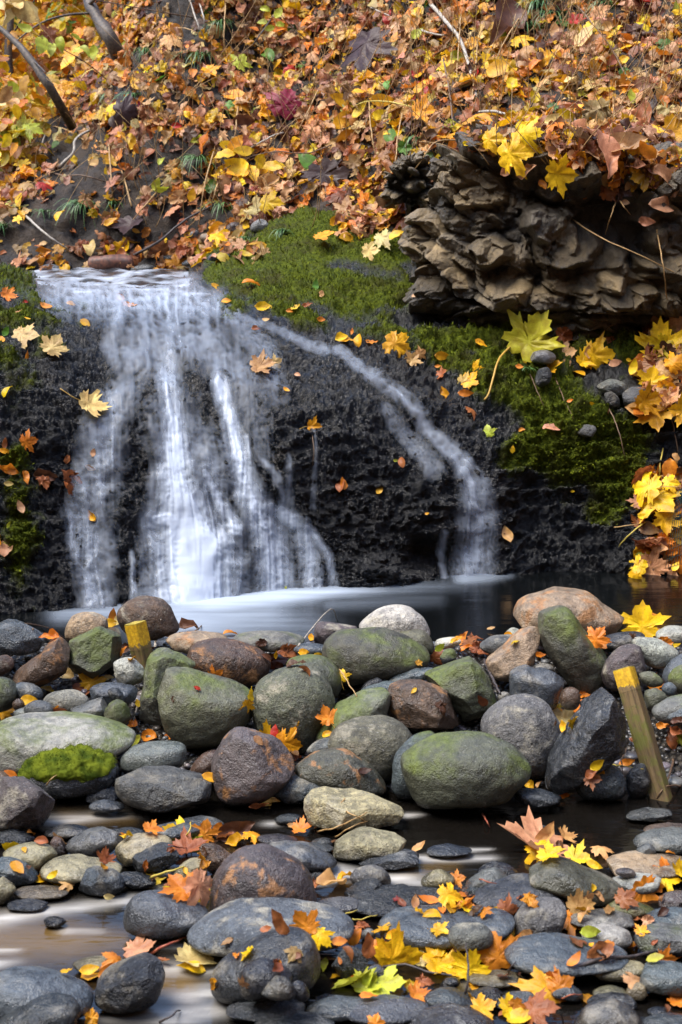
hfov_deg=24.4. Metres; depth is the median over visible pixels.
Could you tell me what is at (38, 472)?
dry leaf
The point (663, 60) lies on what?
straw
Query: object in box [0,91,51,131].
leafy shoot
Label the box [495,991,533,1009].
stone
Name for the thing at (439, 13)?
branch
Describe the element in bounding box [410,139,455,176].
twig
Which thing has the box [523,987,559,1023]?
maple leaf
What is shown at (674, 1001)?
maple leaf
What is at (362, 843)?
boulder
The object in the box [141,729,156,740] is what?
beech leaf
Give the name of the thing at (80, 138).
straw
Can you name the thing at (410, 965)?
twig
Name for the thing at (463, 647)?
dry leaf
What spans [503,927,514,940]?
beech leaf
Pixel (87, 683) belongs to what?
maple leaf
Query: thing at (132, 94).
grass tuft
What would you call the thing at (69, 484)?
dry leaf
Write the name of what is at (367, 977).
beech leaf
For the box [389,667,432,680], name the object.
stone
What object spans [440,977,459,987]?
pebble
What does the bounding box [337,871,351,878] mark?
dry leaf
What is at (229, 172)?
beech leaf
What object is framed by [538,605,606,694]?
boulder
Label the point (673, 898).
stone
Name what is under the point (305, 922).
maple leaf
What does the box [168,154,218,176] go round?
grass tuft
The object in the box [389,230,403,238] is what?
beech leaf
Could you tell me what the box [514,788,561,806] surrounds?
stone
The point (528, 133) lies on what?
maple leaf
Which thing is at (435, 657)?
maple leaf
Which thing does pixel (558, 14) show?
grass tuft
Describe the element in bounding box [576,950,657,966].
twig
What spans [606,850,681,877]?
boulder
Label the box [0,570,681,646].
pool
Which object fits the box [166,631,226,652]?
boulder
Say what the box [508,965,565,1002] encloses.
maple leaf
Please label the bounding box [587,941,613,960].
dry leaf
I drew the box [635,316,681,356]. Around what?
maple leaf
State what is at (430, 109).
maple leaf
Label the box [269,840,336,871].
boulder
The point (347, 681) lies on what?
straw
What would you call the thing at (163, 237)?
twig
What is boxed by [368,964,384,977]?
pebble
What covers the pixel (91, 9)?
tree
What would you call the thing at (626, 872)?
pebble
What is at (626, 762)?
beech leaf
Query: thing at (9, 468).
dry leaf
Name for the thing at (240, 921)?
boulder
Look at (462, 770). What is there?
boulder
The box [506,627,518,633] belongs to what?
pebble
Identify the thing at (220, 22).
grass tuft
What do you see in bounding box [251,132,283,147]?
twig
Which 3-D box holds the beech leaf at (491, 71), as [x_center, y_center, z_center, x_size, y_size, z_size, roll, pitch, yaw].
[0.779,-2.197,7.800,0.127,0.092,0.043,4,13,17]
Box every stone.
[0,655,13,675]
[0,677,17,712]
[0,829,34,845]
[0,856,38,885]
[0,876,15,904]
[3,842,56,871]
[7,898,47,911]
[13,637,70,686]
[14,707,23,715]
[14,885,68,899]
[16,257,38,269]
[16,682,42,699]
[24,700,53,712]
[38,264,58,268]
[43,689,88,710]
[44,824,88,838]
[44,916,66,927]
[65,612,107,641]
[66,826,122,857]
[68,626,121,678]
[69,697,107,716]
[73,955,122,972]
[79,865,124,895]
[85,786,118,803]
[89,682,137,703]
[89,799,124,812]
[103,699,130,724]
[113,657,143,684]
[115,827,143,838]
[115,833,172,866]
[120,871,156,888]
[130,264,153,270]
[132,842,178,874]
[139,647,195,726]
[155,868,174,878]
[157,255,171,260]
[173,857,207,877]
[182,260,195,266]
[183,815,223,828]
[190,750,215,773]
[199,843,230,874]
[207,253,230,260]
[239,957,292,999]
[257,833,297,843]
[261,975,296,1000]
[274,813,301,823]
[286,654,342,697]
[293,643,322,654]
[306,737,328,753]
[309,842,332,851]
[310,871,322,879]
[314,621,356,644]
[316,994,336,1000]
[318,896,358,914]
[331,946,368,978]
[344,878,381,896]
[350,865,390,884]
[361,681,395,689]
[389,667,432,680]
[391,731,434,800]
[400,629,433,653]
[421,869,454,887]
[424,986,472,1007]
[426,843,471,857]
[434,637,460,649]
[448,922,492,950]
[461,886,479,896]
[465,867,506,886]
[469,969,523,988]
[470,986,502,1002]
[477,861,517,875]
[480,634,510,653]
[486,626,540,681]
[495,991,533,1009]
[509,664,563,709]
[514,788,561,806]
[514,896,566,935]
[530,350,555,363]
[551,985,582,1001]
[575,765,625,800]
[581,923,632,949]
[587,992,636,1008]
[593,960,643,982]
[593,985,625,994]
[597,379,627,395]
[601,644,645,689]
[605,631,644,652]
[609,900,653,918]
[612,872,661,894]
[622,387,645,405]
[626,763,650,798]
[626,807,671,821]
[632,637,678,668]
[639,671,662,686]
[643,822,681,830]
[644,688,666,710]
[646,906,681,924]
[647,1006,671,1014]
[652,694,681,724]
[655,625,681,643]
[658,890,681,907]
[662,653,681,682]
[667,708,681,727]
[668,665,681,693]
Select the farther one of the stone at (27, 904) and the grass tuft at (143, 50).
the grass tuft at (143, 50)
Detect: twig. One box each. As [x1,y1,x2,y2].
[25,623,65,638]
[51,171,104,181]
[130,204,215,256]
[150,866,184,878]
[150,936,186,954]
[158,1010,180,1022]
[189,1,203,37]
[199,3,205,32]
[249,3,281,48]
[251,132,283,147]
[297,609,337,646]
[348,100,410,111]
[352,915,377,919]
[383,963,510,975]
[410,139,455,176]
[442,54,454,125]
[464,943,469,993]
[483,659,500,693]
[530,374,543,405]
[555,377,573,418]
[574,1,635,104]
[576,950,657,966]
[596,949,605,956]
[609,408,624,454]
[618,521,645,546]
[638,43,647,75]
[656,784,680,798]
[659,448,663,479]
[667,758,673,778]
[671,419,678,452]
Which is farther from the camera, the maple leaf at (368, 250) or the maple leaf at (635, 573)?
the maple leaf at (368, 250)
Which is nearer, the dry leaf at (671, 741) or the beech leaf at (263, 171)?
the dry leaf at (671, 741)
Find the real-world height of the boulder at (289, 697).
0.271 m
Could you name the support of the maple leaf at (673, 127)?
on the dry leaf drift
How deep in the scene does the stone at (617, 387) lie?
6.51 m
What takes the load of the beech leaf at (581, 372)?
on the bedrock
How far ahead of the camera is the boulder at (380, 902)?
3.80 m
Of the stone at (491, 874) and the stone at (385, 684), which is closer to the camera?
the stone at (491, 874)
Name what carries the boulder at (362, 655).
on the stream bed
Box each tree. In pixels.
[0,0,71,98]
[0,0,123,89]
[0,9,76,130]
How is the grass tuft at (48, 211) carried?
on the hillside
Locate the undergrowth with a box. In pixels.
[0,0,104,171]
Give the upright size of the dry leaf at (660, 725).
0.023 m
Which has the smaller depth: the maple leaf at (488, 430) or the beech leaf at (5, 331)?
the beech leaf at (5, 331)
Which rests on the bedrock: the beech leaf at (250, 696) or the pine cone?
the pine cone
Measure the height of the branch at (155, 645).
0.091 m
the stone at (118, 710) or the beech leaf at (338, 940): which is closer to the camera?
the beech leaf at (338, 940)
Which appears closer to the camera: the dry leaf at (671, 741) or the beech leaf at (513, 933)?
the beech leaf at (513, 933)
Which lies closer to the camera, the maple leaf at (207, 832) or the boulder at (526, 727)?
the maple leaf at (207, 832)
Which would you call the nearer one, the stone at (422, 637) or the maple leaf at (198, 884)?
the maple leaf at (198, 884)
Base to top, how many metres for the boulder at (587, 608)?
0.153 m
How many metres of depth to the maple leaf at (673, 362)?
6.56 m
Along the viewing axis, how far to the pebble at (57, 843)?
4.07 m
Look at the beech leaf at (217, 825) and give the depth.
4.21 m
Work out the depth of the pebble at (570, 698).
4.78 m
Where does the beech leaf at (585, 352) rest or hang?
on the maple leaf at (581, 361)
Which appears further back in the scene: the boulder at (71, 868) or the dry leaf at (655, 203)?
the dry leaf at (655, 203)
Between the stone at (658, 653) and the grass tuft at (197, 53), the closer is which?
the stone at (658, 653)
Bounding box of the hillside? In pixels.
[0,0,681,268]
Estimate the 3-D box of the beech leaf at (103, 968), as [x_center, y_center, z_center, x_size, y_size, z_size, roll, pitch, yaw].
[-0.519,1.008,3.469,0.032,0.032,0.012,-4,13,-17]
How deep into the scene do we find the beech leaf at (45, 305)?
6.46 m
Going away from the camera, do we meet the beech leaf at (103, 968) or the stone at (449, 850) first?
the beech leaf at (103, 968)
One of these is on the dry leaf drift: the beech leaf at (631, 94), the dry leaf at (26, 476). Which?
the beech leaf at (631, 94)
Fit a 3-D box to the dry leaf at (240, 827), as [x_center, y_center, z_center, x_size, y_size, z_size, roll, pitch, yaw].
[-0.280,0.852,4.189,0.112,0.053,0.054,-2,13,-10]
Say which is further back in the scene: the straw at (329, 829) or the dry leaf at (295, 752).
the dry leaf at (295, 752)
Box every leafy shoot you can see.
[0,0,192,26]
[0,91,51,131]
[17,23,113,85]
[213,144,331,173]
[257,1,308,41]
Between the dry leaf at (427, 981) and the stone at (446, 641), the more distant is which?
the stone at (446, 641)
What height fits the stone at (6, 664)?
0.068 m
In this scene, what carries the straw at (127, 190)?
on the hillside
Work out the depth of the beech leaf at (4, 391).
5.95 m
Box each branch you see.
[25,215,68,249]
[57,130,89,169]
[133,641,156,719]
[417,27,453,36]
[428,3,477,96]
[476,110,504,114]
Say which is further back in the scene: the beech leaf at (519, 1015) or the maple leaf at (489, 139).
the maple leaf at (489, 139)
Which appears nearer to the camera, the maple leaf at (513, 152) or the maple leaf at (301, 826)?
the maple leaf at (301, 826)
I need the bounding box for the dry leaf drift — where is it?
[7,104,681,573]
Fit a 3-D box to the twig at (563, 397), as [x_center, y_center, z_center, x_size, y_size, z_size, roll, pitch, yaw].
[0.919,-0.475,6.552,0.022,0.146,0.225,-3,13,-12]
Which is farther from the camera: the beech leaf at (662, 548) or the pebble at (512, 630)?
the beech leaf at (662, 548)
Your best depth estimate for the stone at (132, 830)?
4.20 m
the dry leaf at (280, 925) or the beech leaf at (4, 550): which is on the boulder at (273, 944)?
the dry leaf at (280, 925)
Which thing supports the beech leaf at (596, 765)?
on the boulder at (597, 731)
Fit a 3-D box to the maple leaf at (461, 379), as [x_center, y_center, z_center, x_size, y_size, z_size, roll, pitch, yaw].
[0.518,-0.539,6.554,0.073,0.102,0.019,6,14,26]
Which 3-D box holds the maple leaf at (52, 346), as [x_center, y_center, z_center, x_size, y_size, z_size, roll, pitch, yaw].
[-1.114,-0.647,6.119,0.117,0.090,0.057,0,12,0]
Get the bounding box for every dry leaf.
[0,463,18,474]
[22,470,29,484]
[33,468,57,480]
[36,475,50,489]
[39,628,58,638]
[53,708,66,711]
[61,469,81,494]
[64,455,69,463]
[82,239,95,255]
[84,1008,98,1023]
[121,643,129,654]
[127,719,136,726]
[179,617,198,629]
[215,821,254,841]
[216,832,233,838]
[225,832,243,845]
[233,114,254,127]
[271,908,289,934]
[277,643,296,658]
[286,659,305,666]
[290,750,298,754]
[290,752,300,760]
[316,868,346,885]
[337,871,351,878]
[354,920,369,929]
[362,932,375,958]
[416,972,434,986]
[440,386,448,397]
[450,636,461,642]
[459,631,467,644]
[460,644,472,651]
[467,632,482,640]
[469,641,486,654]
[488,0,526,46]
[500,166,511,175]
[515,163,535,179]
[524,780,533,787]
[535,821,553,841]
[542,423,559,429]
[555,327,572,342]
[556,840,563,851]
[571,118,594,136]
[577,907,590,921]
[580,691,589,697]
[585,769,596,778]
[587,112,607,128]
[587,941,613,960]
[598,133,620,178]
[604,336,615,343]
[609,131,648,151]
[631,98,651,124]
[638,216,655,225]
[641,915,654,924]
[648,195,673,211]
[653,163,671,186]
[656,722,668,728]
[658,636,673,644]
[665,731,678,749]
[669,386,678,397]
[670,726,681,735]
[671,716,681,723]
[672,453,679,463]
[675,734,681,744]
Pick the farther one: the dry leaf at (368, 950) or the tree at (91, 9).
the tree at (91, 9)
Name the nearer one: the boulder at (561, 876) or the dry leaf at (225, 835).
the boulder at (561, 876)
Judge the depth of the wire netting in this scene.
6.09 m
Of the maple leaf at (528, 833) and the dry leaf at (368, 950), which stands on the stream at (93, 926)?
the maple leaf at (528, 833)
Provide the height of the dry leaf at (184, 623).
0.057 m
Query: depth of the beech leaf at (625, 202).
6.52 m
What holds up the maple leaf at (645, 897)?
on the stream at (93, 926)
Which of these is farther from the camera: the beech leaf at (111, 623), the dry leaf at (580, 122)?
the dry leaf at (580, 122)
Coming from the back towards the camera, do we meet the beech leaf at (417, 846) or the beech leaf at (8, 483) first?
the beech leaf at (8, 483)
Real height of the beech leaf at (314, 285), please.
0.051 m
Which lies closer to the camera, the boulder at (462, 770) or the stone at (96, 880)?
the stone at (96, 880)
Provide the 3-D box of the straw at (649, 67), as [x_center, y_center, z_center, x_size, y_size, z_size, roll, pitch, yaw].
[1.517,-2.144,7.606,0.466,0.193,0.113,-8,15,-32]
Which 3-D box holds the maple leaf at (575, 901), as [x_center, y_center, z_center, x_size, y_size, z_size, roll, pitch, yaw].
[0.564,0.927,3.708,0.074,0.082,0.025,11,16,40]
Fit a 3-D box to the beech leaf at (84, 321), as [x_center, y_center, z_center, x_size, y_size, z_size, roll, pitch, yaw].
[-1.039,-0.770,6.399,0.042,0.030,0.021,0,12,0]
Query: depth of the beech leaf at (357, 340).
6.58 m
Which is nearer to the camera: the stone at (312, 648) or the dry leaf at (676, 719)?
the dry leaf at (676, 719)
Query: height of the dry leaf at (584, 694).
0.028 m
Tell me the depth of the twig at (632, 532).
6.31 m
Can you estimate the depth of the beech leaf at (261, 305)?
6.74 m
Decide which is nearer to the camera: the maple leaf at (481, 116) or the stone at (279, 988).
the stone at (279, 988)
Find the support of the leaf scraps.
on the stream at (93, 926)
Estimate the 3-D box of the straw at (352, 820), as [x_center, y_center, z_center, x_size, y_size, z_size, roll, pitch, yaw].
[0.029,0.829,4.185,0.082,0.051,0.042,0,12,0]
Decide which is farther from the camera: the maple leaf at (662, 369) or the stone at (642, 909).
the maple leaf at (662, 369)
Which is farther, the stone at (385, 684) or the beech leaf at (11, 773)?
the stone at (385, 684)
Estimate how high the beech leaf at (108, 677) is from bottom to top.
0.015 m
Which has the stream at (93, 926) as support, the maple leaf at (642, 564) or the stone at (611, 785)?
the stone at (611, 785)
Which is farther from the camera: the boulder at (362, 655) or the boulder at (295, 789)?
the boulder at (362, 655)
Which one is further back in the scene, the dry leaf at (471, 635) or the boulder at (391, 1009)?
the dry leaf at (471, 635)
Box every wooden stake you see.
[124,620,152,669]
[613,666,672,801]
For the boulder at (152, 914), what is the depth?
3.61 m
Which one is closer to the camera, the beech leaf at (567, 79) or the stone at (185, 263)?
the beech leaf at (567, 79)
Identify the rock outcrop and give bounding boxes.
[398,119,681,341]
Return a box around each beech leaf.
[0,448,8,453]
[0,541,9,556]
[1,386,11,397]
[2,326,8,335]
[2,437,6,447]
[2,841,17,849]
[4,481,12,485]
[4,770,17,776]
[17,500,24,512]
[21,694,37,704]
[34,836,47,843]
[37,876,44,881]
[40,302,51,307]
[40,686,53,691]
[47,870,57,878]
[54,210,64,220]
[60,668,73,678]
[60,968,72,972]
[72,683,83,690]
[79,964,99,974]
[80,318,89,325]
[81,972,98,979]
[86,465,95,470]
[87,510,95,520]
[89,159,98,165]
[90,449,95,456]
[98,963,111,977]
[103,217,117,225]
[104,675,113,679]
[104,894,114,899]
[107,618,116,626]
[108,608,115,618]
[123,301,136,306]
[129,136,135,148]
[131,734,139,746]
[135,699,139,706]
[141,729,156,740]
[151,178,160,189]
[154,186,168,192]
[157,157,164,164]
[171,122,181,127]
[176,960,205,972]
[187,187,195,201]
[202,772,213,781]
[212,822,221,828]
[219,140,229,148]
[221,298,230,302]
[223,630,236,633]
[226,165,249,176]
[228,135,242,150]
[242,278,259,285]
[247,687,253,703]
[248,165,258,180]
[249,803,268,808]
[251,325,259,329]
[255,301,271,310]
[259,169,267,173]
[260,925,270,931]
[261,48,274,61]
[270,724,277,736]
[298,154,318,169]
[298,648,308,654]
[308,633,313,640]
[312,278,318,289]
[317,316,324,321]
[321,957,327,971]
[322,730,330,736]
[330,93,348,107]
[331,936,347,945]
[333,110,349,128]
[335,331,347,340]
[335,480,344,491]
[340,477,347,489]
[348,928,361,945]
[351,88,367,92]
[352,98,366,117]
[354,334,361,347]
[359,991,377,997]
[362,967,376,986]
[369,94,394,106]
[370,112,379,127]
[372,109,385,119]
[376,487,382,493]
[383,77,391,89]
[383,128,396,141]
[386,928,400,938]
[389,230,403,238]
[398,457,404,467]
[411,28,422,38]
[412,840,424,850]
[418,895,438,903]
[434,351,448,359]
[435,643,444,651]
[457,895,474,908]
[458,389,472,396]
[475,338,486,346]
[486,59,511,77]
[502,525,512,541]
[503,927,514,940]
[507,1007,530,1022]
[535,651,545,656]
[538,180,546,189]
[544,113,559,123]
[549,21,558,35]
[559,720,565,731]
[560,793,569,798]
[561,76,573,83]
[567,951,580,965]
[574,19,598,46]
[574,370,584,374]
[580,925,600,937]
[584,345,589,358]
[586,860,602,868]
[590,760,603,770]
[609,359,621,366]
[619,759,634,765]
[621,199,629,204]
[627,89,635,102]
[628,358,637,374]
[639,140,656,158]
[646,952,663,961]
[650,543,667,552]
[667,570,677,575]
[671,562,678,570]
[673,0,679,14]
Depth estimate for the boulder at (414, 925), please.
3.61 m
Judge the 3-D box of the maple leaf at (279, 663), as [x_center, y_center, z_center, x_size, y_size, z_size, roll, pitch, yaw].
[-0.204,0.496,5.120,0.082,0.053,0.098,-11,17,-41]
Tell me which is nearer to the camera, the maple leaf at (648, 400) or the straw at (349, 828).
the straw at (349, 828)
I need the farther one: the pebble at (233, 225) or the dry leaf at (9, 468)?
the pebble at (233, 225)
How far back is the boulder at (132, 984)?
3.31 m
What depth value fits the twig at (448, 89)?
7.92 m
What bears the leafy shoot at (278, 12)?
on the hillside
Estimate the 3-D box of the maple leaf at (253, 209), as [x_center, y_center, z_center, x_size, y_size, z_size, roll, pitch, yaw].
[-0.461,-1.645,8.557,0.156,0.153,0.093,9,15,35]
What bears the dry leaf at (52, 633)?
on the stone at (49, 663)
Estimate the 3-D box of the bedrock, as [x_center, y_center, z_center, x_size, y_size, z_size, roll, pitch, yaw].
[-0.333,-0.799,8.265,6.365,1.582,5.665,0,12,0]
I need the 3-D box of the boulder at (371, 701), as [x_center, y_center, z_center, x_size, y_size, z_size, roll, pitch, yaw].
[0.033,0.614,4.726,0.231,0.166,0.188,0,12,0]
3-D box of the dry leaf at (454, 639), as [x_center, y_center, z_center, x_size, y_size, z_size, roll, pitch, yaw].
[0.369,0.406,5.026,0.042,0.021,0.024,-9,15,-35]
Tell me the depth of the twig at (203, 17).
9.49 m
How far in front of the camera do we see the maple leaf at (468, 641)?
5.24 m
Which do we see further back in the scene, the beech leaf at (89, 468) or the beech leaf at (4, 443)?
the beech leaf at (89, 468)
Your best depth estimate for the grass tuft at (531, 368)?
6.58 m
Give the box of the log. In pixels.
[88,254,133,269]
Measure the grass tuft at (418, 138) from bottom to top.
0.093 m
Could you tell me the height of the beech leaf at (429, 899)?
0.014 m
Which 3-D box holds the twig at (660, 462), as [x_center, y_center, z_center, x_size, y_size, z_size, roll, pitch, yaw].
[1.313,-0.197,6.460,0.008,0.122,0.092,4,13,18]
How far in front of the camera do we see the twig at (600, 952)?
3.44 m
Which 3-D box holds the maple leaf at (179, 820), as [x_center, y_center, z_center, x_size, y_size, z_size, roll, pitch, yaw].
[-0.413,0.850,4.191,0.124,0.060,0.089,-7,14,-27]
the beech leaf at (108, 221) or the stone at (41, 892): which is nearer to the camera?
the stone at (41, 892)
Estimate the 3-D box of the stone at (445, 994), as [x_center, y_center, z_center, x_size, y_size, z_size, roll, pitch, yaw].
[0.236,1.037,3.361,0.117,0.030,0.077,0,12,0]
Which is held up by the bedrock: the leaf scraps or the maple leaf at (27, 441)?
the maple leaf at (27, 441)
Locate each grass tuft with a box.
[0,221,32,236]
[25,208,55,221]
[55,198,113,227]
[105,201,122,210]
[107,91,144,108]
[123,47,151,61]
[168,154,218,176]
[171,50,218,73]
[192,201,232,221]
[195,19,244,37]
[270,228,292,237]
[397,135,422,146]
[510,21,540,38]
[517,0,571,23]
[520,366,538,371]
[531,10,580,27]
[586,0,616,12]
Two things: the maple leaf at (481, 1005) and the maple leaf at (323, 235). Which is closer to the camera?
the maple leaf at (481, 1005)
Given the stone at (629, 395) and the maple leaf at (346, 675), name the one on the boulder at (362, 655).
the maple leaf at (346, 675)
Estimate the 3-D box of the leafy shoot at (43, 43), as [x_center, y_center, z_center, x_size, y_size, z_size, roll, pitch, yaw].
[-1.603,-2.721,9.385,0.102,0.328,0.718,11,16,40]
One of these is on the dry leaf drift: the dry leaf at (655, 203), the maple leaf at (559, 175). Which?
the maple leaf at (559, 175)
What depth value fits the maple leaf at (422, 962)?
3.54 m
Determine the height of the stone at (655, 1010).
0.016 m
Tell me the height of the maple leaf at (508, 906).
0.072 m
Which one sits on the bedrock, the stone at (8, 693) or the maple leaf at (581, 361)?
the maple leaf at (581, 361)
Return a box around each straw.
[0,0,681,229]
[53,126,130,191]
[108,144,112,196]
[121,171,131,206]
[132,192,156,219]
[198,146,215,228]
[210,182,218,211]
[223,2,227,61]
[234,106,238,136]
[294,84,321,135]
[317,824,343,831]
[335,821,367,837]
[337,812,366,829]
[339,669,356,696]
[368,97,375,153]
[395,113,402,161]
[455,14,461,91]
[472,43,477,100]
[496,18,518,58]
[571,218,673,271]
[605,199,616,234]
[613,523,641,527]
[626,50,681,79]
[656,229,666,297]
[658,9,667,102]
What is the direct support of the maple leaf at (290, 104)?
on the hillside
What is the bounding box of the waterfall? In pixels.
[77,281,477,603]
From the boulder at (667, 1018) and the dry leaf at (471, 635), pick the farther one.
the dry leaf at (471, 635)
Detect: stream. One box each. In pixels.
[0,775,681,1023]
[25,267,214,297]
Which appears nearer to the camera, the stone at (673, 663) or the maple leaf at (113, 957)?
the maple leaf at (113, 957)
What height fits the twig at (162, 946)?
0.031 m
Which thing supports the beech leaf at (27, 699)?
on the stream bed
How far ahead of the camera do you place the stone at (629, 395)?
6.49 m
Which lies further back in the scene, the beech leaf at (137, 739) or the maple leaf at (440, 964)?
the beech leaf at (137, 739)
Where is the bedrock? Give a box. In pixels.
[0,205,681,614]
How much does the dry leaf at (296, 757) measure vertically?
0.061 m
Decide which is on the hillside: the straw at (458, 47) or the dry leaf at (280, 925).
the straw at (458, 47)
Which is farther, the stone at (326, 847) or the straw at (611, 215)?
the straw at (611, 215)
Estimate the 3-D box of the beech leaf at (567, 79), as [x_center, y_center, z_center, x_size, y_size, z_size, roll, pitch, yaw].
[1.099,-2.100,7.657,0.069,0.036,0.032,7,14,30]
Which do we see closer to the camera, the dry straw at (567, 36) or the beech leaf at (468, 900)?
the beech leaf at (468, 900)
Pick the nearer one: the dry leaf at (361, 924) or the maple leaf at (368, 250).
the dry leaf at (361, 924)
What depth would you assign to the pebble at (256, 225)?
8.27 m
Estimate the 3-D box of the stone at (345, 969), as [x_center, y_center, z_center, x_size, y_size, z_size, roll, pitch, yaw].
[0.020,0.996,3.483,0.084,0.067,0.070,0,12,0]
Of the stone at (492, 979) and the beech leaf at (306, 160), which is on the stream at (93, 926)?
the stone at (492, 979)
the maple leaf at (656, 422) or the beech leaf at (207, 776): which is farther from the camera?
the maple leaf at (656, 422)
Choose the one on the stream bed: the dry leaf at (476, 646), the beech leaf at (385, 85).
the dry leaf at (476, 646)
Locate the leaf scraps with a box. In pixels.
[10,633,670,1023]
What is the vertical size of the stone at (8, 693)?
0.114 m
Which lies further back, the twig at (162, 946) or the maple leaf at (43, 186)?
the maple leaf at (43, 186)
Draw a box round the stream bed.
[0,643,681,780]
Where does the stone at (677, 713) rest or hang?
on the stream bed
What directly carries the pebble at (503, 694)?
on the stream bed
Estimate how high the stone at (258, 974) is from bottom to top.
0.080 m
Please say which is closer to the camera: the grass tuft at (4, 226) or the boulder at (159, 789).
the boulder at (159, 789)
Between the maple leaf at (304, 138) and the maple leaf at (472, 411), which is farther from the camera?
the maple leaf at (304, 138)
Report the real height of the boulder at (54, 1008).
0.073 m
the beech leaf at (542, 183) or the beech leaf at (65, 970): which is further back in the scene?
the beech leaf at (542, 183)
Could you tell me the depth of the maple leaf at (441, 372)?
6.60 m
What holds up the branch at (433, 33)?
on the hillside
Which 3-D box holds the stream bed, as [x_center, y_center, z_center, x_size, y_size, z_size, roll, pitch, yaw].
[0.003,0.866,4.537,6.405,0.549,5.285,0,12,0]
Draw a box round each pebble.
[0,771,8,776]
[12,698,24,709]
[50,836,67,856]
[108,688,125,701]
[190,230,198,238]
[199,233,206,242]
[225,222,239,231]
[250,219,267,232]
[293,980,309,1001]
[311,837,332,845]
[361,678,381,688]
[361,928,375,939]
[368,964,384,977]
[440,648,456,663]
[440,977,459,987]
[497,691,509,700]
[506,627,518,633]
[534,663,553,670]
[535,367,551,386]
[560,687,579,710]
[578,424,595,436]
[603,391,619,408]
[615,868,635,877]
[626,982,646,1000]
[636,843,655,853]
[661,682,676,695]
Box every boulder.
[0,619,45,655]
[0,711,135,773]
[0,776,54,831]
[0,965,93,1018]
[0,992,80,1023]
[16,738,118,798]
[40,854,121,883]
[94,952,164,1013]
[115,765,212,812]
[117,595,179,640]
[120,740,186,772]
[123,889,208,939]
[144,820,199,840]
[157,667,251,748]
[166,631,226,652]
[187,638,270,685]
[187,897,353,956]
[209,843,316,910]
[210,926,320,1003]
[211,727,294,805]
[226,998,305,1021]
[233,630,304,651]
[252,664,334,754]
[254,1011,334,1023]
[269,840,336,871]
[273,772,319,803]
[295,747,386,796]
[304,786,403,830]
[306,995,363,1021]
[315,687,390,740]
[322,627,429,685]
[328,715,412,782]
[333,826,405,860]
[347,994,428,1023]
[350,884,465,917]
[359,604,429,635]
[359,849,418,869]
[378,904,514,949]
[387,679,457,729]
[400,731,530,809]
[405,1002,493,1023]
[425,656,495,721]
[473,873,567,915]
[480,693,560,781]
[504,932,628,977]
[513,586,623,636]
[529,856,620,908]
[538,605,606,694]
[545,687,626,794]
[570,908,634,928]
[574,998,642,1023]
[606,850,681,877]
[633,826,681,855]
[634,922,681,956]
[639,960,681,997]
[642,1012,681,1023]
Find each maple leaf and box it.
[0,287,18,300]
[0,707,14,719]
[11,323,39,348]
[19,429,37,452]
[35,182,52,194]
[39,333,69,356]
[60,388,111,416]
[78,673,106,689]
[100,951,120,968]
[103,101,121,119]
[106,214,142,234]
[112,91,138,126]
[122,936,155,957]
[143,819,163,834]
[158,868,197,902]
[162,816,203,839]
[172,826,207,855]
[174,943,217,966]
[182,868,212,906]
[191,818,220,842]
[208,233,226,246]
[228,54,252,70]
[242,831,259,843]
[243,195,265,218]
[250,349,275,372]
[259,190,284,217]
[259,719,280,734]
[263,88,301,119]
[271,653,287,669]
[272,353,281,368]
[276,727,302,751]
[289,909,320,933]
[291,815,311,832]
[297,156,353,194]
[300,119,323,144]
[300,416,321,429]
[311,927,334,949]
[313,230,335,239]
[315,705,336,727]
[331,966,370,988]
[339,27,397,71]
[340,669,351,688]
[351,969,383,993]
[361,241,379,260]
[365,965,406,994]
[374,228,391,249]
[374,922,424,965]
[382,330,410,357]
[397,138,411,155]
[404,350,422,365]
[408,980,429,1001]
[412,93,434,121]
[415,948,434,966]
[416,344,425,358]
[422,947,459,976]
[430,649,443,664]
[436,365,446,378]
[437,882,461,908]
[450,869,465,887]
[450,949,491,980]
[457,372,470,383]
[461,371,478,387]
[461,638,478,648]
[462,113,500,124]
[466,406,475,418]
[470,992,496,1019]
[472,359,483,371]
[477,931,521,969]
[482,126,506,154]
[483,424,496,436]
[484,309,566,399]
[497,128,536,178]
[497,805,567,857]
[497,893,519,913]
[498,992,512,1022]
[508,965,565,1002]
[511,35,537,47]
[519,117,543,153]
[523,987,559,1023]
[524,840,553,864]
[536,840,566,860]
[545,152,578,198]
[546,965,573,1002]
[547,360,561,372]
[552,707,573,723]
[559,825,577,842]
[562,341,576,362]
[563,909,581,935]
[564,839,592,863]
[566,888,595,914]
[568,13,585,23]
[576,349,596,367]
[583,331,615,369]
[586,626,610,648]
[591,845,613,859]
[614,887,638,909]
[621,600,670,636]
[621,971,647,995]
[626,494,646,508]
[628,564,641,578]
[629,554,647,575]
[630,874,664,901]
[631,487,680,522]
[632,471,679,509]
[633,404,678,431]
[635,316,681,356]
[635,365,667,385]
[636,379,662,417]
[639,547,670,575]
[652,509,681,534]
[653,856,669,866]
[655,354,681,380]
[657,532,673,545]
[658,944,677,960]
[659,867,681,891]
[662,112,681,141]
[662,474,680,493]
[664,351,681,374]
[667,996,681,1006]
[668,316,681,332]
[672,857,681,876]
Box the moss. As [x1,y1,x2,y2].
[0,205,666,582]
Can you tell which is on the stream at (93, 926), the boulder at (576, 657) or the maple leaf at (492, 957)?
the maple leaf at (492, 957)
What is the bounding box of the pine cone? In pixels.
[380,151,432,215]
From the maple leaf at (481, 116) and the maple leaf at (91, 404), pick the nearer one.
the maple leaf at (91, 404)

